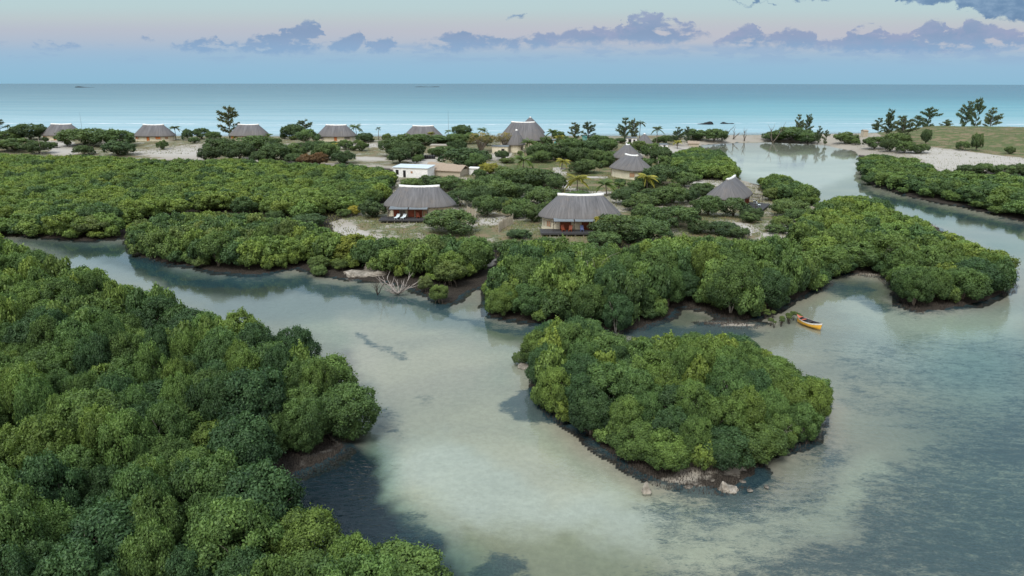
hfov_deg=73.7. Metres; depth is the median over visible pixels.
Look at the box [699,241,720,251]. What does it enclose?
mangrove tree
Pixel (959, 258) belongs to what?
mangrove tree
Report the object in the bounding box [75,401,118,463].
mangrove tree
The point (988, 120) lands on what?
casuarina tree
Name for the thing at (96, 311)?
mangrove tree
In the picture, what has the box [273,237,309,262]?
mangrove tree
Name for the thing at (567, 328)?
mangrove tree
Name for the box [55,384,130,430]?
mangrove tree
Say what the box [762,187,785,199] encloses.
bush
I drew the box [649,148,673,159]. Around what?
bush
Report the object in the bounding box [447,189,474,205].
bush
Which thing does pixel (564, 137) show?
bush
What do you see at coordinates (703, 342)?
mangrove tree
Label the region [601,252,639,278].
mangrove tree
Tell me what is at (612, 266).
mangrove tree
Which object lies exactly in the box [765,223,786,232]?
bush
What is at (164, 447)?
mangrove tree
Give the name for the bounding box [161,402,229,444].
mangrove tree
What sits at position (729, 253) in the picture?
mangrove tree
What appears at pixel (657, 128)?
palm tree
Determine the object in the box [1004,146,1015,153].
bush
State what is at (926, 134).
bush
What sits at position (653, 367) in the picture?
mangrove tree
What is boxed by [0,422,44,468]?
mangrove tree
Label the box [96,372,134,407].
mangrove tree
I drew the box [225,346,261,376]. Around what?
mangrove tree
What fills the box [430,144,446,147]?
store shed
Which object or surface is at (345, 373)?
mangrove tree
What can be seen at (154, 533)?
mangrove tree
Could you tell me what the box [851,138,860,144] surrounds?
bush
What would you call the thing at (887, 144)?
bush
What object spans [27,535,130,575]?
mangrove tree
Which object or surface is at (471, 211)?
reed fence
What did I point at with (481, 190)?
bush
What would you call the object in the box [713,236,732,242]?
mangrove tree
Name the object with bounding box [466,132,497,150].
baobab tree
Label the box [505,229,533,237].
bush
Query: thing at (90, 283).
mangrove tree
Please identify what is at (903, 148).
bush
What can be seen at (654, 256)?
mangrove tree
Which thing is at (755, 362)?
mangrove tree
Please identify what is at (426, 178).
bush
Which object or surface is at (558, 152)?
bush
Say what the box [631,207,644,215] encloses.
bush
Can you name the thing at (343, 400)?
mangrove tree
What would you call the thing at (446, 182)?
bush
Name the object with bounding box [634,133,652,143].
thatched gazebo
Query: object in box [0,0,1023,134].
sky
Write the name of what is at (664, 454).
mangrove tree
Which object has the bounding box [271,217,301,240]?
mangrove tree
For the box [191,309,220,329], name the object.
mangrove tree
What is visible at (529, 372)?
mangrove tree
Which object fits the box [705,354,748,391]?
mangrove tree
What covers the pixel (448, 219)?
bush
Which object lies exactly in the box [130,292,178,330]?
mangrove tree
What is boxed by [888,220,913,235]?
mangrove tree
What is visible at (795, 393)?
mangrove tree
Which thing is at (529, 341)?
mangrove tree
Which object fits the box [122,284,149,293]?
mangrove tree
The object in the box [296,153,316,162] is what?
bush
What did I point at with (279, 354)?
mangrove tree
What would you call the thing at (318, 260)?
mangrove shrub
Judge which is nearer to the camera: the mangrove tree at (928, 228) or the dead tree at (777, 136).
the mangrove tree at (928, 228)
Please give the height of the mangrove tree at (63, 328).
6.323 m
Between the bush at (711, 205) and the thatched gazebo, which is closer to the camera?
the bush at (711, 205)
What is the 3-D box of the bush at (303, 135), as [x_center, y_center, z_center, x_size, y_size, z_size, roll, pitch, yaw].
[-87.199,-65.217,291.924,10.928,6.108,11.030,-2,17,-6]
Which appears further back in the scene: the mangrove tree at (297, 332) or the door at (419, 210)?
the door at (419, 210)
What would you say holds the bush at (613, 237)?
on the ground at (908, 460)
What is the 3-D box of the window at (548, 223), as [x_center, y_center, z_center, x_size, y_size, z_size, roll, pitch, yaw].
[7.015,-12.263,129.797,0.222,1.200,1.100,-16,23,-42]
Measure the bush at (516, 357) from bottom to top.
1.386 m
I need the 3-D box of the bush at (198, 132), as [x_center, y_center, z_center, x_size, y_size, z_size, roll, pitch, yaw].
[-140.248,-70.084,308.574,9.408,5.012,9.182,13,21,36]
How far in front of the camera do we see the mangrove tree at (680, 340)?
66.74 m
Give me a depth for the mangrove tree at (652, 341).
67.75 m
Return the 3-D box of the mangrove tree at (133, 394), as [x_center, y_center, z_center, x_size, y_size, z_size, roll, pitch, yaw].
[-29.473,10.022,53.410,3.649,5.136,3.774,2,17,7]
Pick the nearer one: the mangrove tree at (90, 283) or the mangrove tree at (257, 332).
the mangrove tree at (257, 332)
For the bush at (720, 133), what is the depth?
330.87 m
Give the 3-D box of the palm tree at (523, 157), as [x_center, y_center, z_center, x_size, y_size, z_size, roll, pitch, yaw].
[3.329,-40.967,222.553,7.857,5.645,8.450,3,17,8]
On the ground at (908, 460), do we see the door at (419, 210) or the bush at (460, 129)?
the bush at (460, 129)
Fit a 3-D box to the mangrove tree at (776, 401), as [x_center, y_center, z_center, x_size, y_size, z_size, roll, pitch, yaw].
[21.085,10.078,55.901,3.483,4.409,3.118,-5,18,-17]
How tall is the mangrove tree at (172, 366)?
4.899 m
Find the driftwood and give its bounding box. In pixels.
[378,272,417,294]
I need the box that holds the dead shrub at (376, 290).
[373,272,386,294]
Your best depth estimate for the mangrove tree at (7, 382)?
53.56 m
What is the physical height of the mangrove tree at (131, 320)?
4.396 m
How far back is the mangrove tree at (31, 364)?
55.84 m
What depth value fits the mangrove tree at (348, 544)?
37.40 m
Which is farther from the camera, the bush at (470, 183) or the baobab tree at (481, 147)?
the baobab tree at (481, 147)
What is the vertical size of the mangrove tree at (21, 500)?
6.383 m
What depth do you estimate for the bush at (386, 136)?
298.44 m
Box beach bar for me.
[625,137,636,142]
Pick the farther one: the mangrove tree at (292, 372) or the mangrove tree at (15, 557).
the mangrove tree at (292, 372)
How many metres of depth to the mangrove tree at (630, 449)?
51.71 m
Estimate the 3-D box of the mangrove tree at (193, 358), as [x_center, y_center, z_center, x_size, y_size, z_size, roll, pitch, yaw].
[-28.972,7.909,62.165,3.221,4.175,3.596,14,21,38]
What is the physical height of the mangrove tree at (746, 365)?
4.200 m
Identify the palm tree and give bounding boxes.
[169,126,179,138]
[349,124,363,133]
[512,153,533,168]
[521,139,537,148]
[545,129,558,142]
[556,158,569,168]
[563,173,590,190]
[595,178,617,195]
[614,182,624,188]
[636,120,645,137]
[637,173,657,188]
[651,126,664,142]
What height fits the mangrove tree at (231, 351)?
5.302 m
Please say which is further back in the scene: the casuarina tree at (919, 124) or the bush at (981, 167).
the casuarina tree at (919, 124)
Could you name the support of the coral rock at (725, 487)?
on the ground at (908, 460)
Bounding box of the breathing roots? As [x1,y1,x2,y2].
[4,215,1022,495]
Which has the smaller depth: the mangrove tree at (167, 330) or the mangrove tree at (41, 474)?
the mangrove tree at (41, 474)
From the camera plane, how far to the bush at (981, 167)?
210.27 m
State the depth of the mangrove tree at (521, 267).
87.25 m
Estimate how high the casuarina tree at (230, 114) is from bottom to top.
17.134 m
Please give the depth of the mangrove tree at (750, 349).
66.07 m
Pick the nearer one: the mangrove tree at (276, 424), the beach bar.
the mangrove tree at (276, 424)
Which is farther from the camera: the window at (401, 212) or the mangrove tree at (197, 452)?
the window at (401, 212)
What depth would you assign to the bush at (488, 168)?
207.78 m
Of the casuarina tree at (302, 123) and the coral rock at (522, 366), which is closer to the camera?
the coral rock at (522, 366)
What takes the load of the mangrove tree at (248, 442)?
on the ground at (908, 460)
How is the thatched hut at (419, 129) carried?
on the ground at (908, 460)
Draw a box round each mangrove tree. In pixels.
[0,254,13,270]
[0,291,20,302]
[0,319,18,350]
[0,341,7,351]
[0,350,21,359]
[0,350,29,386]
[0,360,39,413]
[0,362,48,426]
[0,406,10,437]
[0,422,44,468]
[0,461,16,498]
[0,475,50,547]
[0,502,46,575]
[0,538,35,575]
[1,303,25,320]
[1,317,50,347]
[2,413,79,471]
[4,280,44,295]
[5,339,35,354]
[6,248,48,273]
[6,536,62,575]
[9,448,85,509]
[12,372,56,426]
[14,341,71,374]
[17,287,51,310]
[22,304,46,318]
[24,298,67,315]
[24,497,80,552]
[25,313,66,349]
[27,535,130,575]
[30,307,67,338]
[31,274,85,303]
[31,387,89,415]
[38,368,72,395]
[40,393,72,420]
[43,339,86,385]
[44,491,171,575]
[46,466,93,507]
[51,314,99,357]
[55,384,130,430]
[57,443,106,475]
[60,368,97,400]
[60,372,92,394]
[60,488,116,548]
[67,305,113,324]
[68,268,106,295]
[69,206,106,223]
[71,330,117,374]
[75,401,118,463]
[77,464,118,507]
[90,365,138,392]
[92,310,125,347]
[94,201,108,206]
[94,407,165,469]
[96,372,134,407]
[101,462,175,541]
[102,328,144,363]
[103,454,171,497]
[104,383,155,429]
[107,352,158,381]
[112,516,177,575]
[115,197,149,221]
[115,312,142,330]
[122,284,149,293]
[122,327,145,347]
[125,453,171,498]
[125,482,187,560]
[129,399,163,436]
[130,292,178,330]
[130,338,169,383]
[133,377,174,405]
[140,323,174,363]
[140,400,194,449]
[146,434,196,465]
[157,369,195,428]
[160,357,196,385]
[160,540,217,575]
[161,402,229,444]
[162,307,208,335]
[163,446,246,517]
[164,327,171,338]
[167,446,224,494]
[169,327,201,365]
[172,455,209,500]
[175,494,238,558]
[180,494,285,573]
[182,351,207,375]
[184,370,240,427]
[184,418,235,446]
[186,366,228,389]
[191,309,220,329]
[192,324,227,356]
[193,324,243,362]
[194,229,234,265]
[195,358,226,376]
[196,408,286,467]
[211,543,273,575]
[212,455,308,546]
[213,363,287,425]
[218,306,265,341]
[221,338,249,363]
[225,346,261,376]
[226,338,288,371]
[237,503,288,553]
[238,321,278,348]
[238,550,309,575]
[251,379,286,416]
[257,411,297,456]
[260,342,296,386]
[267,502,347,558]
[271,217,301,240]
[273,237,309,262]
[275,324,321,358]
[277,381,331,431]
[280,397,330,452]
[282,357,321,395]
[284,547,327,575]
[297,358,337,395]
[302,352,359,385]
[309,549,404,575]
[315,380,386,442]
[326,530,377,569]
[355,535,453,575]
[363,235,398,266]
[401,239,438,272]
[421,236,445,253]
[432,250,468,276]
[457,239,487,272]
[461,235,495,251]
[485,284,518,315]
[502,243,546,266]
[505,283,547,315]
[509,256,552,295]
[520,329,544,360]
[524,341,558,383]
[532,321,551,338]
[538,365,575,412]
[539,236,555,243]
[541,252,570,271]
[548,321,590,356]
[561,352,599,387]
[563,371,607,412]
[564,314,593,335]
[565,337,603,360]
[568,383,613,434]
[570,264,587,272]
[570,282,607,319]
[572,250,584,258]
[582,246,617,266]
[582,325,604,351]
[582,358,642,401]
[583,318,604,331]
[587,361,615,396]
[589,330,634,358]
[592,257,628,299]
[600,292,634,331]
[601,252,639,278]
[605,343,631,360]
[607,394,643,440]
[609,418,660,460]
[612,368,663,407]
[616,357,632,367]
[628,348,681,390]
[629,389,663,421]
[631,336,656,354]
[633,239,652,253]
[638,245,684,269]
[641,287,659,309]
[643,426,695,471]
[644,383,696,427]
[648,404,693,447]
[654,369,683,404]
[656,266,685,305]
[656,350,685,380]
[662,236,689,260]
[669,269,700,296]
[671,335,687,349]
[671,378,711,428]
[673,342,703,379]
[678,414,712,458]
[680,331,704,337]
[681,332,718,347]
[681,377,706,386]
[683,236,700,242]
[686,331,725,369]
[690,240,719,279]
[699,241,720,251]
[699,393,748,438]
[701,422,756,471]
[704,258,761,312]
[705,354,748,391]
[705,384,720,405]
[709,344,750,370]
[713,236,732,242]
[713,331,760,348]
[713,369,755,401]
[717,246,748,264]
[723,383,767,432]
[726,421,789,464]
[737,341,762,357]
[737,361,753,378]
[740,257,763,292]
[746,354,784,374]
[746,366,772,392]
[756,259,783,272]
[756,385,791,421]
[757,266,792,309]
[757,362,788,390]
[761,232,791,252]
[761,355,806,377]
[766,413,801,448]
[774,374,810,411]
[780,366,797,378]
[788,402,824,441]
[790,372,834,404]
[799,376,834,419]
[800,235,842,250]
[810,220,824,230]
[814,246,854,276]
[833,239,884,266]
[858,229,888,248]
[862,197,895,208]
[869,233,920,263]
[881,222,915,237]
[884,245,925,271]
[887,264,914,279]
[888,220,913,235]
[894,265,938,305]
[912,244,950,268]
[921,265,954,299]
[923,226,943,236]
[944,265,993,300]
[948,255,970,262]
[952,240,974,245]
[952,256,1006,290]
[962,242,986,251]
[963,247,1020,276]
[978,250,1010,272]
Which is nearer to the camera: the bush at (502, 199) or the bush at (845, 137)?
the bush at (502, 199)
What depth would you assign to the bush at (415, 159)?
237.88 m
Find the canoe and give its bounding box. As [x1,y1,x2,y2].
[797,314,822,329]
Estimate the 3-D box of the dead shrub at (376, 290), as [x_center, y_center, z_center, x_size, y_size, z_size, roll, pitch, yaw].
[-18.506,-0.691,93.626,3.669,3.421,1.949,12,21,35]
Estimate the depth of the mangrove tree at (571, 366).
60.93 m
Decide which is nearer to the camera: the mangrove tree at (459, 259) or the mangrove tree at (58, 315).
the mangrove tree at (58, 315)
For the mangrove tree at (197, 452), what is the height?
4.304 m
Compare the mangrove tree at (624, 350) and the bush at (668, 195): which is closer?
the mangrove tree at (624, 350)
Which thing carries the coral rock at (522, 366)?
on the ground at (908, 460)
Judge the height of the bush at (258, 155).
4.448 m
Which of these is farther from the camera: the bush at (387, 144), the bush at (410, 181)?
the bush at (387, 144)
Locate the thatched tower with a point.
(529, 119)
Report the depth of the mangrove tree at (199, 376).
57.76 m
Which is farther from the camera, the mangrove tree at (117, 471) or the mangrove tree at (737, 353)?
the mangrove tree at (737, 353)
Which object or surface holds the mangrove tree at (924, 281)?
on the ground at (908, 460)
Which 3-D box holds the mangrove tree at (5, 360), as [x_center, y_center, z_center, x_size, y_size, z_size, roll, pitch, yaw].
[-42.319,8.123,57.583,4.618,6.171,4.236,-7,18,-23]
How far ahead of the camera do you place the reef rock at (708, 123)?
485.23 m
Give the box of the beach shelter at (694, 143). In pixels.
[687,141,699,146]
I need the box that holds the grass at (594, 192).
[68,125,1023,255]
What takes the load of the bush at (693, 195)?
on the ground at (908, 460)
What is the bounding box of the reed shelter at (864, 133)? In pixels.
[860,129,867,136]
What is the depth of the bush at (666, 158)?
231.93 m
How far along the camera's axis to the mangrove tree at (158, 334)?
62.17 m
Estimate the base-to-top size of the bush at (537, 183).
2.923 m
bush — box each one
[0,130,20,139]
[0,137,34,149]
[5,123,46,138]
[22,141,54,152]
[52,127,115,144]
[64,140,71,145]
[71,145,95,154]
[89,128,135,143]
[100,139,137,154]
[155,140,168,149]
[181,128,192,139]
[188,137,200,142]
[191,127,210,138]
[196,145,223,159]
[202,137,235,150]
[204,131,221,138]
[221,141,254,158]
[235,135,275,151]
[248,150,275,160]
[258,142,291,160]
[265,210,285,218]
[279,123,303,138]
[280,142,307,154]
[283,153,307,161]
[291,213,326,225]
[294,128,321,141]
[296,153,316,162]
[302,140,328,151]
[310,141,340,157]
[310,264,327,275]
[313,152,328,163]
[324,232,371,258]
[330,149,355,163]
[336,209,351,216]
[338,140,353,148]
[347,205,360,214]
[354,132,373,141]
[354,141,367,150]
[357,200,386,216]
[377,137,404,153]
[381,133,390,139]
[387,147,410,162]
[391,133,413,140]
[397,140,426,156]
[398,178,426,185]
[406,134,436,144]
[411,156,420,162]
[415,154,424,159]
[418,174,441,183]
[423,208,476,235]
[427,175,463,189]
[429,134,453,142]
[430,146,455,154]
[437,147,490,164]
[445,139,467,148]
[446,133,467,140]
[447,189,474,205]
[451,124,472,134]
[454,177,486,191]
[461,132,478,142]
[463,152,487,166]
[470,185,497,197]
[471,169,486,176]
[472,194,502,215]
[478,173,504,183]
[479,163,497,173]
[484,178,519,196]
[493,238,519,250]
[494,150,509,158]
[494,165,507,173]
[494,167,535,183]
[494,196,509,202]
[499,158,513,162]
[501,204,523,217]
[502,200,511,206]
[504,183,534,197]
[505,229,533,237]
[506,192,519,198]
[510,197,529,213]
[511,351,526,363]
[517,168,561,185]
[520,202,543,221]
[522,186,559,202]
[526,141,551,154]
[529,150,552,161]
[529,180,543,186]
[537,201,548,207]
[538,136,552,144]
[542,141,570,159]
[545,174,566,188]
[551,131,565,138]
[555,136,568,141]
[559,137,584,148]
[565,190,590,193]
[567,145,591,160]
[567,161,588,173]
[575,158,602,173]
[581,141,604,150]
[583,134,616,142]
[585,148,607,161]
[586,230,623,243]
[587,213,650,238]
[598,139,617,150]
[598,151,614,166]
[599,160,608,166]
[610,189,636,204]
[614,178,625,186]
[616,138,626,142]
[619,186,637,191]
[619,192,658,207]
[622,215,674,243]
[629,180,643,190]
[631,140,648,151]
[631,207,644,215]
[632,203,653,209]
[634,175,661,186]
[640,142,662,155]
[641,164,679,180]
[641,188,654,195]
[642,206,661,218]
[643,158,652,166]
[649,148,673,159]
[650,186,689,203]
[651,203,701,226]
[652,138,661,142]
[654,198,663,204]
[655,155,671,164]
[660,135,671,142]
[668,182,681,187]
[671,171,697,185]
[684,128,713,139]
[686,188,699,201]
[686,220,711,233]
[689,200,706,206]
[690,182,713,195]
[694,195,721,214]
[704,128,729,140]
[708,221,739,236]
[718,197,751,215]
[728,226,750,237]
[739,211,761,222]
[748,207,763,216]
[761,133,788,140]
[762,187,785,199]
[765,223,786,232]
[766,126,813,139]
[768,197,810,213]
[770,215,792,228]
[783,207,805,220]
[793,132,820,142]
[833,131,859,143]
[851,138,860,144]
[862,136,884,148]
[879,138,903,150]
[883,133,914,141]
[894,140,916,152]
[913,144,930,153]
[920,128,932,143]
[953,164,981,174]
[955,141,970,149]
[971,132,983,149]
[974,163,999,174]
[989,164,1019,173]
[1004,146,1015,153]
[1009,162,1023,175]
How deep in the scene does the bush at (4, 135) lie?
295.91 m
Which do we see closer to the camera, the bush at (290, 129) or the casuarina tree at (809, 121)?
the bush at (290, 129)
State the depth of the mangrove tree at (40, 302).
76.12 m
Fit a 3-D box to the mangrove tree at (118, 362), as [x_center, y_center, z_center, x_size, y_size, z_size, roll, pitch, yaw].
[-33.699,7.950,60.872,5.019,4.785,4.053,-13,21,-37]
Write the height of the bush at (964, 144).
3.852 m
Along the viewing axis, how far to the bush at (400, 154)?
235.06 m
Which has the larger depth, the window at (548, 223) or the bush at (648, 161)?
the bush at (648, 161)
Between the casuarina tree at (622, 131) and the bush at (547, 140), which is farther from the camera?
the casuarina tree at (622, 131)
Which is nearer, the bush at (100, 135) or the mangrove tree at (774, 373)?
the mangrove tree at (774, 373)
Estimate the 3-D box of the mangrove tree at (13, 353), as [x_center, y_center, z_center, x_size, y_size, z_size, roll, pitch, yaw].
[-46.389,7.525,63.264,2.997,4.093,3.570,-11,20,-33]
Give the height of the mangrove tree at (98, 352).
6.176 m
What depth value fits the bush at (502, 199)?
152.63 m
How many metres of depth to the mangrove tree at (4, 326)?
66.67 m
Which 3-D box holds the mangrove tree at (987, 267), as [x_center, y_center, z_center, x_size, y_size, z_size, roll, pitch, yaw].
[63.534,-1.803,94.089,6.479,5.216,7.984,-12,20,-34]
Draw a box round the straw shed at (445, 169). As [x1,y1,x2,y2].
[427,162,468,176]
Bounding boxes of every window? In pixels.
[399,210,405,214]
[546,220,550,226]
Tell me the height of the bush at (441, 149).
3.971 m
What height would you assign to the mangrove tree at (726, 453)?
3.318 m
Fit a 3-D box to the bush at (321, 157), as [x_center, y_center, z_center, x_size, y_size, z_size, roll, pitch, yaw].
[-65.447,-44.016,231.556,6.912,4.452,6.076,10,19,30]
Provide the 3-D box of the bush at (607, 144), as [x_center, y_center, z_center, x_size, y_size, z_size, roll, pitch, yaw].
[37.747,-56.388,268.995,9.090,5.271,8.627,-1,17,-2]
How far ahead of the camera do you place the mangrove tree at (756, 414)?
53.48 m
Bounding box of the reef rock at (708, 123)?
[701,121,712,124]
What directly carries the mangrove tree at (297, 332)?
on the ground at (908, 460)
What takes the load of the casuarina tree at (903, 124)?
on the ground at (908, 460)
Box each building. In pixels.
[392,164,434,177]
[491,145,509,152]
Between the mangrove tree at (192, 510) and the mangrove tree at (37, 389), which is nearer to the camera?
the mangrove tree at (192, 510)
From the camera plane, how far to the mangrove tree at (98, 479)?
43.56 m
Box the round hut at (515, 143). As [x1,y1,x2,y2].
[507,129,524,152]
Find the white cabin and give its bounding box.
[469,167,479,174]
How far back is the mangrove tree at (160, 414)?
48.91 m
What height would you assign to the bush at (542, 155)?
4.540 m
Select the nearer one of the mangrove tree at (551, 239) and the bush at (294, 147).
the mangrove tree at (551, 239)
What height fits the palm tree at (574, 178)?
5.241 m
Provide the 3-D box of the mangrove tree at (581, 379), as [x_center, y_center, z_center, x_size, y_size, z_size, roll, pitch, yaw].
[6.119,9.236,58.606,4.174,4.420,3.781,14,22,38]
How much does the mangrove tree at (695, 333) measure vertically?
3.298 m
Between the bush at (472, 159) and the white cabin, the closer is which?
the white cabin
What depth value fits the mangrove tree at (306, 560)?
37.17 m
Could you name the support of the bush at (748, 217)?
on the ground at (908, 460)
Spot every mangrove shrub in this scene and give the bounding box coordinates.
[67,214,111,232]
[307,255,330,268]
[331,258,348,269]
[417,275,433,292]
[429,284,448,302]
[433,259,468,286]
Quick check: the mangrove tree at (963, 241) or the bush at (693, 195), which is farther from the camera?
the bush at (693, 195)
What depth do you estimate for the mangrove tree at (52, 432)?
46.62 m
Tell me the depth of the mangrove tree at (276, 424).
52.30 m
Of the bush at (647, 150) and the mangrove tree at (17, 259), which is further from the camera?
the bush at (647, 150)
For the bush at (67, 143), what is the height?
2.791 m
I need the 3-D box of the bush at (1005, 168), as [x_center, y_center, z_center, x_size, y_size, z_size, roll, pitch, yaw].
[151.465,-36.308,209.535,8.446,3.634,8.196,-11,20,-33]
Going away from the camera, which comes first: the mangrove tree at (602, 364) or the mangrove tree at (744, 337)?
the mangrove tree at (602, 364)
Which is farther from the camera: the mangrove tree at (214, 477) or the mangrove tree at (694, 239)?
the mangrove tree at (694, 239)
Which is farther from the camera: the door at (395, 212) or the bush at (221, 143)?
the bush at (221, 143)
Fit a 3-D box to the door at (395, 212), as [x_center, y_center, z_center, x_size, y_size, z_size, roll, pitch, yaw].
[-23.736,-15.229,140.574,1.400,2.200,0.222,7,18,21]
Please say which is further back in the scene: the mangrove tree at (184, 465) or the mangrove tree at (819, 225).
the mangrove tree at (819, 225)
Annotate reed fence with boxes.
[467,206,475,217]
[498,214,512,231]
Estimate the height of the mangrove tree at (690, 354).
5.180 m
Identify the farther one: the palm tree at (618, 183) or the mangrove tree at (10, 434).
the palm tree at (618, 183)
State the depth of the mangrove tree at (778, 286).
85.77 m
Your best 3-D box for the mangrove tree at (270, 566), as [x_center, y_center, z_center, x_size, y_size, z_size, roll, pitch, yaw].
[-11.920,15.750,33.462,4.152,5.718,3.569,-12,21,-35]
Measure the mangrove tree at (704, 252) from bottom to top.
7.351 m
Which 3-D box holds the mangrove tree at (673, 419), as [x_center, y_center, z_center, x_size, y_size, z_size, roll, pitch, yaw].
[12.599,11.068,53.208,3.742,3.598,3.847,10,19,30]
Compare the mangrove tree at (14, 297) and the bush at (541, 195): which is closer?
the mangrove tree at (14, 297)
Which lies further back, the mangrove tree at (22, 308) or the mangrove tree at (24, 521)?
the mangrove tree at (22, 308)
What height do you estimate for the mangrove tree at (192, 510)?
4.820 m
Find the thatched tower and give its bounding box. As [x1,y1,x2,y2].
[525,117,544,132]
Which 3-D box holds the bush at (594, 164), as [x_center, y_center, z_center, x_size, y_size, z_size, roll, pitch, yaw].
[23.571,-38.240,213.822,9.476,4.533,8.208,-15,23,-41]
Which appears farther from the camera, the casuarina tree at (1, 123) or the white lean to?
the casuarina tree at (1, 123)
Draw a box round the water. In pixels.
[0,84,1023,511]
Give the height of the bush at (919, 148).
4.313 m
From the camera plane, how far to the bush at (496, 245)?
114.60 m
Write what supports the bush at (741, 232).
on the ground at (908, 460)
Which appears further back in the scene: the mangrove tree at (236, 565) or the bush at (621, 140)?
the bush at (621, 140)
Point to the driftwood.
(400, 291)
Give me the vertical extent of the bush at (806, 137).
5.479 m
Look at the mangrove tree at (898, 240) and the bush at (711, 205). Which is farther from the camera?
the bush at (711, 205)
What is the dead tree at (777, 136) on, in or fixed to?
on the ground at (908, 460)
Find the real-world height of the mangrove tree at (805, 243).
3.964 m
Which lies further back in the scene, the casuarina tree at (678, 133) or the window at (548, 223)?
the casuarina tree at (678, 133)
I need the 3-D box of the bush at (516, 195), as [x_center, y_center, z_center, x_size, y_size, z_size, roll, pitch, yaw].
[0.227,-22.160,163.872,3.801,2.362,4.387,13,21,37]
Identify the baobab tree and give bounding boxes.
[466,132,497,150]
[494,132,511,144]
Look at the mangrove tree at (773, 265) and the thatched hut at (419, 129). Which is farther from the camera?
the thatched hut at (419, 129)
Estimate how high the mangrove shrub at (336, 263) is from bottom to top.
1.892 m
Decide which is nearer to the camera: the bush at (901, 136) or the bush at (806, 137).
the bush at (901, 136)
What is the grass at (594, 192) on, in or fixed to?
on the ground at (908, 460)
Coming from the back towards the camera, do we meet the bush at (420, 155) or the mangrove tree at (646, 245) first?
the bush at (420, 155)
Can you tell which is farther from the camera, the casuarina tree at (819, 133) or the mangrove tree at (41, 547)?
the casuarina tree at (819, 133)
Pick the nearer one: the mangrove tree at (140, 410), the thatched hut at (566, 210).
the mangrove tree at (140, 410)
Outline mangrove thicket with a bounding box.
[0,146,1023,573]
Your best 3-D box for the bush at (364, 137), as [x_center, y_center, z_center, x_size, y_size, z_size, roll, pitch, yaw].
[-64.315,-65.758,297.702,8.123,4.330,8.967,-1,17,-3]
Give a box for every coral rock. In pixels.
[343,269,388,277]
[517,363,527,369]
[641,481,651,495]
[719,481,738,493]
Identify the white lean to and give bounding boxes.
[657,143,668,146]
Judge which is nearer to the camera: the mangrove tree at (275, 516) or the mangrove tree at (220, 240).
the mangrove tree at (275, 516)
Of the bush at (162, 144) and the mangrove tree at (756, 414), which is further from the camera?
the bush at (162, 144)
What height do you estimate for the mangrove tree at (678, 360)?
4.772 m
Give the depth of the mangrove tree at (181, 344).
62.72 m
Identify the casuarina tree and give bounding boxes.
[0,119,9,130]
[216,106,239,133]
[297,119,312,128]
[567,122,582,137]
[581,121,596,138]
[615,117,630,138]
[629,118,638,136]
[670,127,685,145]
[684,126,689,142]
[795,114,805,127]
[802,114,813,129]
[814,126,823,144]
[821,129,829,143]
[871,118,885,131]
[880,108,898,133]
[892,115,919,135]
[913,115,925,126]
[915,107,942,126]
[939,119,953,125]
[956,101,976,125]
[969,96,986,125]
[982,107,1003,125]
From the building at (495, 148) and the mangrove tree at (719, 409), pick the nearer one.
the mangrove tree at (719, 409)
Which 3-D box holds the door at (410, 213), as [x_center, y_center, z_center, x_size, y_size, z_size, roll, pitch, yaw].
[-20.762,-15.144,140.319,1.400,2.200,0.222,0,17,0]
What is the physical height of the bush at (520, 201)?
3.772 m
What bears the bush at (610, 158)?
on the ground at (908, 460)
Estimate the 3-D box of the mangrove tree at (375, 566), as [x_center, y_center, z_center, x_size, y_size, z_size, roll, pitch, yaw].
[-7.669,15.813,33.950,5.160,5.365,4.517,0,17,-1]
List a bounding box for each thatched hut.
[41,123,80,140]
[134,124,175,140]
[229,124,268,140]
[318,124,356,141]
[379,184,455,222]
[405,125,442,142]
[538,193,621,236]
[609,153,649,179]
[613,143,642,161]
[707,175,769,210]
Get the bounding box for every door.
[393,210,399,216]
[407,210,413,216]
[415,209,421,216]
[560,222,570,229]
[582,222,591,229]
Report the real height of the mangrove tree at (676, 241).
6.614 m
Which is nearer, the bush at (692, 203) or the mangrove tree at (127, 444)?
the mangrove tree at (127, 444)
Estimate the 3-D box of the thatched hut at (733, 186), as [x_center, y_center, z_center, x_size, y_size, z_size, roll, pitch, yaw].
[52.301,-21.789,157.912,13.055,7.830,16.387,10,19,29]
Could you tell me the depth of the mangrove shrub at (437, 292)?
89.92 m
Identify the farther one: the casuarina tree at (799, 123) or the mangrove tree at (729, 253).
the casuarina tree at (799, 123)
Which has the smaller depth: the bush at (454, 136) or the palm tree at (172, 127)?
the bush at (454, 136)
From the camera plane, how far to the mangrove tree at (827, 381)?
59.97 m
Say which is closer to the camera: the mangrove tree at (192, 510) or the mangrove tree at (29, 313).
the mangrove tree at (192, 510)
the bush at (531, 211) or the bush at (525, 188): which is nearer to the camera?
the bush at (531, 211)
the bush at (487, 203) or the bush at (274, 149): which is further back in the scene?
the bush at (274, 149)
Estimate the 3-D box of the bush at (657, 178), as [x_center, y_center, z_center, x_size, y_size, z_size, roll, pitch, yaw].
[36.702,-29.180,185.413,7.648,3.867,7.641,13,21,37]
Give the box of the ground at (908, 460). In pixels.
[0,126,1023,575]
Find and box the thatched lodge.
[500,121,545,147]
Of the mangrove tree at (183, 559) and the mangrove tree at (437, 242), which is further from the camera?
the mangrove tree at (437, 242)
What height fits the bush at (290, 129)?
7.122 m
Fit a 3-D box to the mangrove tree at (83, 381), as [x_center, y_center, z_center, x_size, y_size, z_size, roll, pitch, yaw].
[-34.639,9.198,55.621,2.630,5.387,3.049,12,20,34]
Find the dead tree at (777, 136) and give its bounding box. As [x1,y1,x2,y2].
[768,124,784,142]
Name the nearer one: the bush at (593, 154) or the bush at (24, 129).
the bush at (593, 154)
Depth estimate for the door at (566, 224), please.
128.62 m

